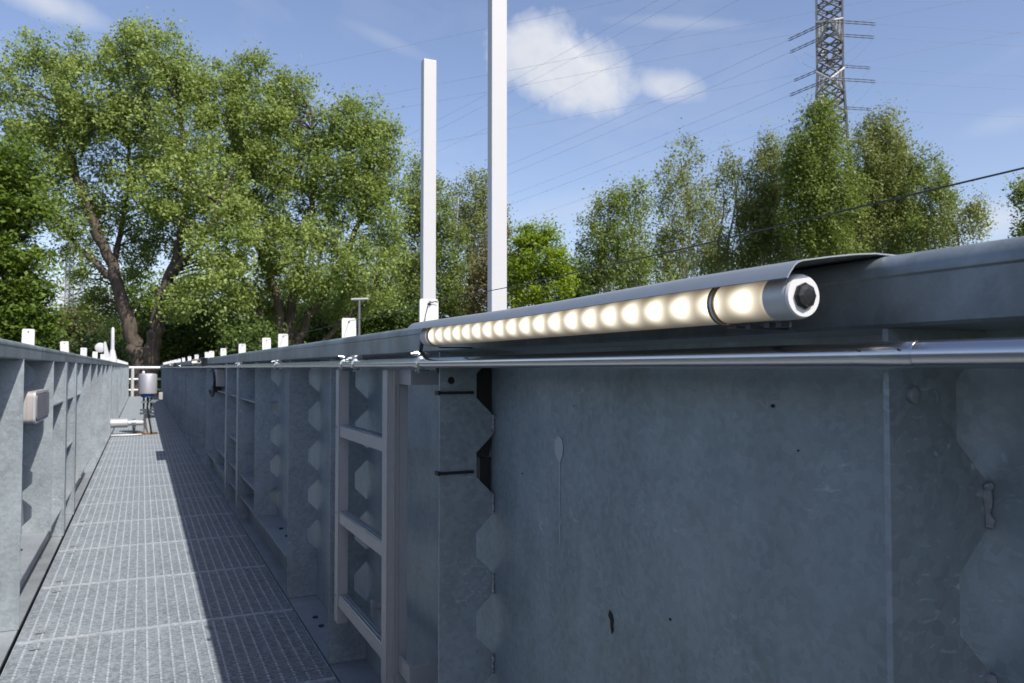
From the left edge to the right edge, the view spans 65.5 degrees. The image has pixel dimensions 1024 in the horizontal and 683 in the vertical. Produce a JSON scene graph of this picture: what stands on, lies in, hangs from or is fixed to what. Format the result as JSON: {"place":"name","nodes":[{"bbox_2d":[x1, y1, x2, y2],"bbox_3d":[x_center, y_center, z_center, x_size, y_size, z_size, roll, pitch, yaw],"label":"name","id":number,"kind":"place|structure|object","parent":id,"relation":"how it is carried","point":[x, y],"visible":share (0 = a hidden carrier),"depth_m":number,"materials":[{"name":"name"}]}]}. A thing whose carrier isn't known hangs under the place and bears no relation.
{"place":"outdoors","nodes":[
{"label":"outdoors","id":0,"kind":"place"},
{"bbox_2d":[95,341,109,360],"bbox_3d":[-5.903,0.138,11.484,0.200,0.279,0.100,1,-2,-25],"label":"level sensor","id":1,"kind":"object","parent":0,"point":[100,347],"visible":0.96,"depth_m":11.47,"materials":[{"name":"white paint"}]},
{"bbox_2d":[0,0,1023,329],"label":"sky","id":2,"kind":"structure","parent":0,"point":[980,144],"materials":[{"name":"blue"}]},
{"label":"ground","id":3,"kind":"structure","parent":0,"visible":0},
{"bbox_2d":[0,122,87,347],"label":"maple tree","id":4,"kind":"object","parent":3,"relation":"on","point":[25,291],"visible":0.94,"depth_m":23.74,"materials":[{"name":"green plant"}]},
{"bbox_2d":[16,309,92,352],"bbox_3d":[-18.256,1.825,29.974,4.721,6.726,4.140,1,-2,-25],"label":"dark bush","id":5,"kind":"object","parent":3,"relation":"on","point":[55,342],"visible":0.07,"depth_m":29.68,"materials":[{"name":"green plant"}]},
{"bbox_2d":[0,338,128,675],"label":"tank wall","id":6,"kind":"structure","parent":3,"relation":"on","point":[49,464],"depth_m":4.14,"materials":[{"name":"metal"}]},
{"bbox_2d":[22,329,35,345],"bbox_3d":[-2.197,-0.018,3.621,0.050,0.077,0.036,2,-2,-22],"label":"wire tab","id":7,"kind":"object","parent":6,"relation":"on","point":[28,336],"visible":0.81,"depth_m":3.61,"materials":[{"name":"metal"}]},
{"bbox_2d":[23,389,48,423],"bbox_3d":[-2.307,0.288,3.806,0.120,0.180,0.564,1,-2,-25],"label":"bulkhead lamp","id":8,"kind":"object","parent":6,"relation":"attached to","point":[36,407],"visible":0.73,"depth_m":3.60,"materials":[{"name":"grey plastic"}]},
{"bbox_2d":[60,341,68,351],"bbox_3d":[-2.985,0.037,5.316,0.050,0.077,0.036,-1,-1,-22],"label":"wire tab","id":9,"kind":"object","parent":6,"relation":"on","point":[64,346],"visible":0.81,"depth_m":5.30,"materials":[{"name":"metal"}]},
{"bbox_2d":[109,327,116,361],"bbox_3d":[-6.998,0.055,13.956,0.160,0.609,0.156,1,-2,-25],"label":"white mast","id":10,"kind":"object","parent":6,"relation":"on","point":[112,354],"visible":0.85,"depth_m":13.93,"materials":[{"name":"metal"}]},
{"bbox_2d":[110,419,142,433],"bbox_3d":[-5.754,1.270,11.902,0.440,0.238,0.132,1,-2,-25],"label":"feed pipe","id":11,"kind":"object","parent":6,"relation":"attached to","point":[118,423],"visible":0.99,"depth_m":11.85,"materials":[{"name":"metal"}]},
{"bbox_2d":[55,242,82,305],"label":"power pylon","id":12,"kind":"object","parent":3,"relation":"on","point":[68,287],"visible":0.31,"depth_m":300.45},
{"bbox_2d":[58,40,787,286],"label":"power cable","id":13,"kind":"object","parent":12,"relation":"attached to","point":[629,112],"visible":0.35,"depth_m":91.55,"materials":[{"name":"metal"}]},
{"bbox_2d":[66,95,789,300],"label":"power cable","id":14,"kind":"object","parent":12,"relation":"attached to","point":[636,156],"visible":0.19,"depth_m":92.47,"materials":[{"name":"metal"}]},
{"bbox_2d":[41,302,131,364],"bbox_3d":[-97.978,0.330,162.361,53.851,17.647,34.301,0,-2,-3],"label":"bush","id":15,"kind":"object","parent":3,"relation":"on","point":[72,329],"visible":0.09,"depth_m":151.14,"materials":[{"name":"green plant"}]},
{"bbox_2d":[69,325,130,399],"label":"dark bush","id":16,"kind":"object","parent":3,"relation":"on","point":[118,351],"visible":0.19,"depth_m":43.60,"materials":[{"name":"green plant"}]},
{"bbox_2d":[91,263,175,361],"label":"broadleaf tree","id":17,"kind":"object","parent":3,"relation":"on","point":[143,300],"visible":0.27,"depth_m":53.16,"materials":[{"name":"green plant"}]},
{"bbox_2d":[0,6,270,395],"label":"willow tree","id":18,"kind":"object","parent":3,"relation":"on","point":[61,130],"visible":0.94,"depth_m":35.43,"materials":[{"name":"green plant"}]},
{"bbox_2d":[116,307,213,395],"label":"dark bush","id":19,"kind":"object","parent":3,"relation":"on","point":[172,347],"visible":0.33,"depth_m":40.44,"materials":[{"name":"green plant"}]},
{"bbox_2d":[165,288,217,340],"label":"dark bush","id":20,"kind":"object","parent":3,"relation":"on","point":[197,308],"depth_m":44.78,"materials":[{"name":"green plant"}]},
{"bbox_2d":[163,293,252,361],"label":"dark bush","id":21,"kind":"object","parent":3,"relation":"on","point":[204,336],"visible":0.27,"depth_m":40.98,"materials":[{"name":"green plant"}]},
{"bbox_2d":[166,261,258,327],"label":"broadleaf tree","id":22,"kind":"object","parent":3,"relation":"on","point":[209,288],"visible":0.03,"depth_m":55.58,"materials":[{"name":"green plant"}]},
{"bbox_2d":[199,308,305,356],"bbox_3d":[-10.874,1.894,33.973,4.683,6.855,3.980,1,-2,-25],"label":"dark bush","id":23,"kind":"object","parent":3,"relation":"on","point":[234,336],"visible":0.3,"depth_m":33.68,"materials":[{"name":"green plant"}]},
{"bbox_2d":[215,270,312,321],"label":"broadleaf tree","id":24,"kind":"object","parent":3,"relation":"on","point":[250,298],"visible":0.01,"depth_m":54.45,"materials":[{"name":"green plant"}]},
{"bbox_2d":[237,289,310,332],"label":"dark bush","id":25,"kind":"object","parent":3,"relation":"on","point":[273,313],"visible":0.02,"depth_m":45.55,"materials":[{"name":"green plant"}]},
{"bbox_2d":[187,38,420,345],"bbox_3d":[-9.967,-4.534,37.808,10.972,19.996,7.042,-1,-2,21],"label":"willow tree","id":26,"kind":"object","parent":3,"relation":"on","point":[276,117],"visible":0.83,"depth_m":37.22,"materials":[{"name":"green plant"}]},
{"bbox_2d":[294,299,362,343],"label":"dark bush","id":27,"kind":"object","parent":3,"relation":"on","point":[317,335],"visible":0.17,"depth_m":42.52,"materials":[{"name":"green plant"}]},
{"bbox_2d":[310,278,364,337],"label":"dark bush","id":28,"kind":"object","parent":3,"relation":"on","point":[331,300],"visible":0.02,"depth_m":45.55,"materials":[{"name":"green plant"}]},
{"bbox_2d":[302,253,377,310],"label":"broadleaf tree","id":29,"kind":"object","parent":3,"relation":"on","point":[329,263],"visible":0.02,"depth_m":56.25,"materials":[{"name":"green plant"}]},
{"bbox_2d":[351,298,368,334],"bbox_3d":[-5.742,1.765,29.976,0.665,6.845,0.135,0,-2,-4],"label":"street lamp","id":30,"kind":"object","parent":3,"relation":"on","point":[353,299],"visible":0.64,"depth_m":30.03,"materials":[{"name":"metal"}]},
{"bbox_2d":[319,297,413,337],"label":"dark bush","id":31,"kind":"object","parent":3,"relation":"on","point":[362,329],"visible":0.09,"depth_m":43.31,"materials":[{"name":"green plant"}]},
{"bbox_2d":[359,243,412,314],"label":"broadleaf tree","id":32,"kind":"object","parent":3,"relation":"on","point":[387,279],"visible":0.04,"depth_m":57.29,"materials":[{"name":"green plant"}]},
{"bbox_2d":[360,291,443,333],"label":"dark bush","id":33,"kind":"object","parent":3,"relation":"on","point":[403,319],"visible":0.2,"depth_m":42.58,"materials":[{"name":"green plant"}]},
{"bbox_2d":[420,58,435,298],"bbox_3d":[-0.468,1.379,4.383,0.195,5.921,0.170,1,-2,-25],"label":"post","id":34,"kind":"object","parent":3,"relation":"on","point":[428,193],"visible":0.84,"depth_m":4.44,"materials":[{"name":"metal"}]},
{"bbox_2d":[383,141,479,318],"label":"birch tree","id":35,"kind":"object","parent":3,"relation":"on","point":[446,281],"visible":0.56,"depth_m":49.46,"materials":[{"name":"green plant"}]},
{"bbox_2d":[443,159,517,305],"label":"birch tree","id":36,"kind":"object","parent":3,"relation":"on","point":[477,217],"visible":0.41,"depth_m":51.58,"materials":[{"name":"green plant"}]},
{"bbox_2d":[452,209,530,315],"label":"bronze bush","id":37,"kind":"object","parent":3,"relation":"on","point":[482,298],"visible":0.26,"depth_m":45.69,"materials":[{"name":"green plant"}]},
{"bbox_2d":[487,0,506,311],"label":"post","id":38,"kind":"object","parent":3,"relation":"on","point":[497,146],"depth_m":3.57,"materials":[{"name":"metal"}]},
{"bbox_2d":[507,213,585,307],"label":"broadleaf tree","id":39,"kind":"object","parent":3,"relation":"on","point":[530,267],"visible":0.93,"depth_m":41.57,"materials":[{"name":"green plant"}]},
{"bbox_2d":[548,248,600,300],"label":"dark bush","id":40,"kind":"object","parent":3,"relation":"on","point":[581,291],"visible":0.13,"depth_m":44.37,"materials":[{"name":"green plant"}]},
{"bbox_2d":[161,236,1023,682],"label":"tank wall","id":41,"kind":"structure","parent":3,"relation":"on","point":[731,526],"depth_m":1.16,"materials":[{"name":"metal"}]},
{"bbox_2d":[123,407,167,409],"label":"grating panel","id":42,"kind":"object","parent":41,"relation":"attached to","point":[142,408],"visible":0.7,"depth_m":19.54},
{"bbox_2d":[124,406,166,407],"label":"grating panel","id":43,"kind":"object","parent":41,"relation":"attached to","point":[148,407],"visible":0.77,"depth_m":20.04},
{"bbox_2d":[120,414,171,416],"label":"grating panel","id":44,"kind":"object","parent":41,"relation":"attached to","point":[157,415],"visible":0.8,"depth_m":16.68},
{"bbox_2d":[121,412,170,414],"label":"grating panel","id":45,"kind":"object","parent":41,"relation":"attached to","point":[141,414],"visible":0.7,"depth_m":17.41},
{"bbox_2d":[122,411,169,412],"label":"grating panel","id":46,"kind":"object","parent":41,"relation":"attached to","point":[141,411],"visible":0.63,"depth_m":18.19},
{"bbox_2d":[114,424,178,428],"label":"grating panel","id":47,"kind":"object","parent":41,"relation":"attached to","point":[160,425],"visible":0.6,"depth_m":13.75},
{"bbox_2d":[119,416,173,419],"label":"grating panel","id":48,"kind":"object","parent":41,"relation":"attached to","point":[160,417],"visible":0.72,"depth_m":15.97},
{"bbox_2d":[113,427,180,431],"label":"grating panel","id":49,"kind":"object","parent":41,"relation":"attached to","point":[141,429],"visible":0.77,"depth_m":12.90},
{"bbox_2d":[109,434,185,440],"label":"grating panel","id":50,"kind":"object","parent":41,"relation":"attached to","point":[162,436],"visible":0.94,"depth_m":11.43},
{"bbox_2d":[111,433,141,436],"bbox_3d":[-5.624,1.366,11.621,0.409,0.028,0.072,1,-2,-29],"label":"thin pipe","id":51,"kind":"object","parent":50,"relation":"on","point":[114,435],"visible":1,"depth_m":11.60,"materials":[{"name":"metal"}]},
{"bbox_2d":[104,443,191,451],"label":"grating panel","id":52,"kind":"object","parent":41,"relation":"attached to","point":[148,447],"visible":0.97,"depth_m":9.99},
{"bbox_2d":[107,438,188,445],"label":"grating panel","id":53,"kind":"object","parent":41,"relation":"attached to","point":[146,441],"visible":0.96,"depth_m":10.77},
{"bbox_2d":[112,430,183,434],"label":"grating panel","id":54,"kind":"object","parent":41,"relation":"attached to","point":[169,432],"visible":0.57,"depth_m":12.30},
{"bbox_2d":[136,371,162,434],"bbox_3d":[-5.485,0.921,12.024,0.341,0.949,0.299,0,-2,10],"label":"valve actuator","id":55,"kind":"object","parent":54,"relation":"on","point":[147,385],"visible":1,"depth_m":11.96,"materials":[{"name":"metal"}]},
{"bbox_2d":[101,448,196,458],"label":"grating panel","id":56,"kind":"object","parent":41,"relation":"attached to","point":[143,453],"visible":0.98,"depth_m":9.29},
{"bbox_2d":[86,471,212,489],"bbox_3d":[-3.211,1.243,7.096,0.984,0.036,0.798,1,-2,-25],"label":"grating panel","id":57,"kind":"object","parent":41,"relation":"attached to","point":[146,480],"visible":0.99,"depth_m":7.07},
{"bbox_2d":[92,463,206,476],"bbox_3d":[-3.549,1.267,7.824,0.984,0.036,0.798,1,-2,-25],"label":"grating panel","id":58,"kind":"object","parent":41,"relation":"attached to","point":[146,469],"visible":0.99,"depth_m":7.83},
{"bbox_2d":[97,455,201,466],"bbox_3d":[-3.887,1.291,8.552,0.984,0.036,0.798,1,-2,-25],"label":"grating panel","id":59,"kind":"object","parent":41,"relation":"attached to","point":[113,462],"visible":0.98,"depth_m":8.51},
{"bbox_2d":[79,482,221,504],"bbox_3d":[-2.873,1.219,6.368,0.984,0.036,0.798,1,-2,-25],"label":"grating panel","id":60,"kind":"object","parent":41,"relation":"attached to","point":[129,494],"visible":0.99,"depth_m":6.34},
{"bbox_2d":[70,496,232,524],"bbox_3d":[-2.535,1.195,5.640,0.984,0.036,0.798,1,-2,-25],"label":"grating panel","id":61,"kind":"object","parent":41,"relation":"attached to","point":[121,511],"visible":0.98,"depth_m":5.62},
{"bbox_2d":[58,513,246,550],"bbox_3d":[-2.197,1.171,4.912,0.984,0.036,0.798,1,-2,-25],"label":"grating panel","id":62,"kind":"object","parent":41,"relation":"attached to","point":[110,534],"visible":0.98,"depth_m":4.87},
{"bbox_2d":[41,535,265,587],"bbox_3d":[-1.860,1.147,4.184,0.984,0.036,0.798,1,-2,-25],"label":"grating panel","id":63,"kind":"object","parent":41,"relation":"attached to","point":[89,565],"visible":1,"depth_m":4.14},
{"bbox_2d":[15,565,292,643],"bbox_3d":[-1.522,1.123,3.456,0.984,0.036,0.798,1,-2,-25],"label":"grating panel","id":64,"kind":"object","parent":41,"relation":"attached to","point":[82,609],"visible":0.98,"depth_m":3.40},
{"bbox_2d":[136,418,174,421],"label":"grating panel","id":65,"kind":"object","parent":41,"relation":"attached to","point":[172,419],"visible":0.38,"depth_m":15.35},
{"bbox_2d":[151,421,176,423],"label":"grating panel","id":66,"kind":"object","parent":41,"relation":"attached to","point":[164,422],"visible":0.42,"depth_m":14.55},
{"bbox_2d":[0,609,335,682],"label":"grating panel","id":67,"kind":"object","parent":41,"relation":"attached to","point":[274,647],"visible":1,"depth_m":2.77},
{"bbox_2d":[208,369,224,396],"bbox_3d":[-2.675,0.377,7.213,0.098,0.255,0.574,1,-2,-25],"label":"junction box","id":68,"kind":"object","parent":41,"relation":"attached to","point":[218,375],"visible":0.95,"depth_m":6.97,"materials":[{"name":"grey plastic"}]},
{"bbox_2d":[239,344,245,352],"bbox_3d":[-1.991,0.056,5.876,0.050,0.077,0.036,1,-2,-22],"label":"wire tab","id":69,"kind":"object","parent":41,"relation":"on","point":[242,348],"visible":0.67,"depth_m":5.86,"materials":[{"name":"metal"}]},
{"bbox_2d":[262,338,270,349],"bbox_3d":[-1.454,0.017,4.704,0.050,0.077,0.036,0,-2,-30],"label":"wire tab","id":70,"kind":"object","parent":41,"relation":"on","point":[266,343],"visible":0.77,"depth_m":4.69,"materials":[{"name":"metal"}]},
{"bbox_2d":[278,334,287,346],"bbox_3d":[-1.194,-0.001,4.152,0.050,0.077,0.036,1,-2,-21],"label":"wire tab","id":71,"kind":"object","parent":41,"relation":"on","point":[282,340],"visible":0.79,"depth_m":4.14,"materials":[{"name":"metal"}]},
{"bbox_2d":[304,678,338,682],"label":"grating panel","id":72,"kind":"object","parent":41,"relation":"attached to","point":[332,680],"visible":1,"depth_m":2.54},
{"bbox_2d":[342,318,355,337],"bbox_3d":[-0.584,-0.044,2.838,0.050,0.077,0.036,0,-2,-22],"label":"wire tab","id":73,"kind":"object","parent":41,"relation":"on","point":[348,328],"visible":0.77,"depth_m":2.82,"materials":[{"name":"metal"}]},
{"bbox_2d":[334,370,438,682],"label":"ladder","id":74,"kind":"object","parent":41,"relation":"attached to","point":[388,643],"visible":1,"depth_m":2.12,"materials":[{"name":"metal"}]},
{"bbox_2d":[419,299,437,321],"bbox_3d":[-0.217,-0.070,2.045,0.050,0.077,0.043,1,-2,-25],"label":"wire tab","id":75,"kind":"object","parent":41,"relation":"on","point":[428,311],"visible":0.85,"depth_m":2.03,"materials":[{"name":"white plastic"}]},
{"bbox_2d":[192,167,1023,356],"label":"wire","id":76,"kind":"object","parent":75,"relation":"attached to","point":[1000,173],"visible":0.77,"depth_m":0.93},
{"bbox_2d":[476,368,490,490],"bbox_3d":[-0.075,0.203,1.802,0.049,0.307,0.026,1,-2,-25],"label":"cable duct","id":77,"kind":"object","parent":41,"relation":"attached to","point":[483,459],"visible":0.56,"depth_m":1.79,"materials":[{"name":"black rubber"}]},
{"bbox_2d":[160,337,1023,368],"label":"handrail pipe","id":78,"kind":"object","parent":41,"relation":"attached to","point":[994,353],"visible":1,"depth_m":0.82,"materials":[{"name":"silver metal"}]},
{"bbox_2d":[338,355,348,371],"bbox_3d":[-0.518,0.068,2.460,0.044,0.049,0.025,14,-8,-24],"label":"pipe clamp","id":79,"kind":"object","parent":78,"relation":"attached to","point":[343,357],"visible":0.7,"depth_m":2.45,"materials":[{"name":"metal"}]},
{"bbox_2d":[345,354,362,371],"bbox_3d":[-0.456,0.063,2.323,0.044,0.049,0.025,-23,8,-24],"label":"pipe clamp","id":80,"kind":"object","parent":78,"relation":"attached to","point":[352,358],"visible":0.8,"depth_m":2.32,"materials":[{"name":"metal"}]},
{"bbox_2d":[411,351,431,372],"bbox_3d":[-0.203,0.045,1.779,0.044,0.049,0.025,1,-2,-25],"label":"pipe clamp","id":81,"kind":"object","parent":78,"relation":"attached to","point":[417,358],"visible":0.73,"depth_m":1.77,"materials":[{"name":"metal"}]},
{"bbox_2d":[849,340,919,368],"bbox_3d":[0.313,0.011,0.663,0.024,0.023,0.060,1,-2,-25],"label":"pipe sleeve","id":82,"kind":"object","parent":78,"relation":"on","point":[882,355],"visible":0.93,"depth_m":0.66,"materials":[{"name":"silver metal"}]},
{"bbox_2d":[420,274,818,348],"bbox_3d":[0.066,-0.022,1.138,0.091,0.046,0.993,1,-2,-25],"label":"tube lamp","id":83,"kind":"object","parent":41,"relation":"attached to","point":[793,297],"visible":0.91,"depth_m":0.83,"materials":[{"name":"beige"}]},
{"bbox_2d":[419,340,473,475],"bbox_3d":[-0.161,0.173,1.684,0.083,0.364,0.215,-1,-2,22],"label":"power cable","id":84,"kind":"object","parent":83,"relation":"attached to","point":[425,356],"visible":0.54,"depth_m":1.74,"materials":[{"name":"black rubber"}]},
{"bbox_2d":[406,253,893,330],"bbox_3d":[0.078,-0.048,1.168,0.158,0.030,1.050,1,-2,-25],"label":"rain cover","id":85,"kind":"object","parent":41,"relation":"on","point":[777,271],"visible":0.98,"depth_m":0.82,"materials":[{"name":"metal"}]},
{"bbox_2d":[576,249,631,293],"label":"olive bush","id":86,"kind":"object","parent":3,"relation":"on","point":[611,282],"visible":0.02,"depth_m":55.60,"materials":[{"name":"green plant"}]},
{"bbox_2d":[569,169,670,293],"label":"birch tree","id":87,"kind":"object","parent":3,"relation":"on","point":[605,250],"visible":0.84,"depth_m":45.47,"materials":[{"name":"green plant"}]},
{"bbox_2d":[618,243,689,287],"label":"olive bush","id":88,"kind":"object","parent":3,"relation":"on","point":[671,277],"visible":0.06,"depth_m":56.78,"materials":[{"name":"green plant"}]},
{"bbox_2d":[638,118,729,280],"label":"birch tree","id":89,"kind":"object","parent":3,"relation":"on","point":[688,195],"visible":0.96,"depth_m":46.64,"materials":[{"name":"green plant"}]},
{"bbox_2d":[678,230,740,278],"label":"olive bush","id":90,"kind":"object","parent":3,"relation":"on","point":[693,260],"visible":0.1,"depth_m":57.66,"materials":[{"name":"green plant"}]},
{"bbox_2d":[690,134,770,275],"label":"birch tree","id":91,"kind":"object","parent":3,"relation":"on","point":[725,255],"visible":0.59,"depth_m":48.66,"materials":[{"name":"green plant"}]},
{"bbox_2d":[730,117,803,269],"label":"birch tree","id":92,"kind":"object","parent":3,"relation":"on","point":[768,191],"visible":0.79,"depth_m":47.45,"materials":[{"name":"green plant"}]},
{"bbox_2d":[731,219,812,266],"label":"olive bush","id":93,"kind":"object","parent":3,"relation":"on","point":[771,254],"visible":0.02,"depth_m":56.63,"materials":[{"name":"green plant"}]},
{"bbox_2d":[768,74,875,259],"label":"birch tree","id":94,"kind":"object","parent":3,"relation":"on","point":[814,178],"visible":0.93,"depth_m":43.22,"materials":[{"name":"green plant"}]},
{"bbox_2d":[788,0,875,258],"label":"power pylon","id":95,"kind":"object","parent":3,"relation":"on","point":[839,33],"visible":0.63,"depth_m":79.76,"materials":[{"name":"grey metal"}]},
{"bbox_2d":[76,52,789,288],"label":"power cable","id":96,"kind":"object","parent":95,"relation":"attached to","point":[638,119],"visible":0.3,"depth_m":94.60,"materials":[{"name":"metal"}]},
{"bbox_2d":[259,0,618,76],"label":"power cable","id":97,"kind":"object","parent":95,"relation":"attached to","point":[449,36],"visible":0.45,"depth_m":142.87,"materials":[{"name":"metal"}]},
{"bbox_2d":[76,0,871,152],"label":"power cable","id":98,"kind":"object","parent":95,"relation":"attached to","point":[608,51],"visible":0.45,"depth_m":136.89,"materials":[{"name":"metal"}]},
{"bbox_2d":[83,0,969,166],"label":"power cable","id":99,"kind":"object","parent":95,"relation":"attached to","point":[675,56],"visible":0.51,"depth_m":135.11,"materials":[{"name":"metal"}]},
{"bbox_2d":[225,31,1021,181],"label":"power cable","id":100,"kind":"object","parent":95,"relation":"attached to","point":[717,89],"visible":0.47,"depth_m":134.05,"materials":[{"name":"metal"}]},
{"bbox_2d":[791,37,1009,70],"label":"power cable","id":101,"kind":"object","parent":95,"relation":"attached to","point":[893,38],"visible":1,"depth_m":80.02,"materials":[{"name":"metal"}]},
{"bbox_2d":[796,24,1011,58],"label":"power cable","id":102,"kind":"object","parent":95,"relation":"attached to","point":[911,26],"visible":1,"depth_m":76.72,"materials":[{"name":"metal"}]},
{"bbox_2d":[832,82,931,254],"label":"birch tree","id":103,"kind":"object","parent":3,"relation":"on","point":[880,156],"visible":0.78,"depth_m":44.98,"materials":[{"name":"green plant"}]},
{"bbox_2d":[873,200,965,253],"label":"olive bush","id":104,"kind":"object","parent":3,"relation":"on","point":[910,250],"visible":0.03,"depth_m":55.45,"materials":[{"name":"green plant"}]},
{"bbox_2d":[880,140,980,254],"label":"birch tree","id":105,"kind":"object","parent":3,"relation":"on","point":[942,177],"visible":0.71,"depth_m":44.57,"materials":[{"name":"green plant"}]},
{"bbox_2d":[916,181,999,248],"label":"birch tree","id":106,"kind":"object","parent":3,"relation":"on","point":[974,213],"visible":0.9,"depth_m":42.78,"materials":[{"name":"green plant"}]},
{"bbox_2d":[999,172,1023,237],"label":"birch tree","id":107,"kind":"object","parent":3,"relation":"on","point":[1018,191],"visible":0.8,"depth_m":30.01,"materials":[{"name":"green plant"}]},
{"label":"grating panel","id":108,"kind":"object","parent":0,"visible":0},
{"bbox_2d":[129,366,160,396],"bbox_3d":[-12.765,1.390,27.780,1.460,1.050,0.110,1,-2,-25],"label":"guard railing","id":109,"kind":"object","parent":108,"relation":"on","point":[132,379],"visible":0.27,"depth_m":27.59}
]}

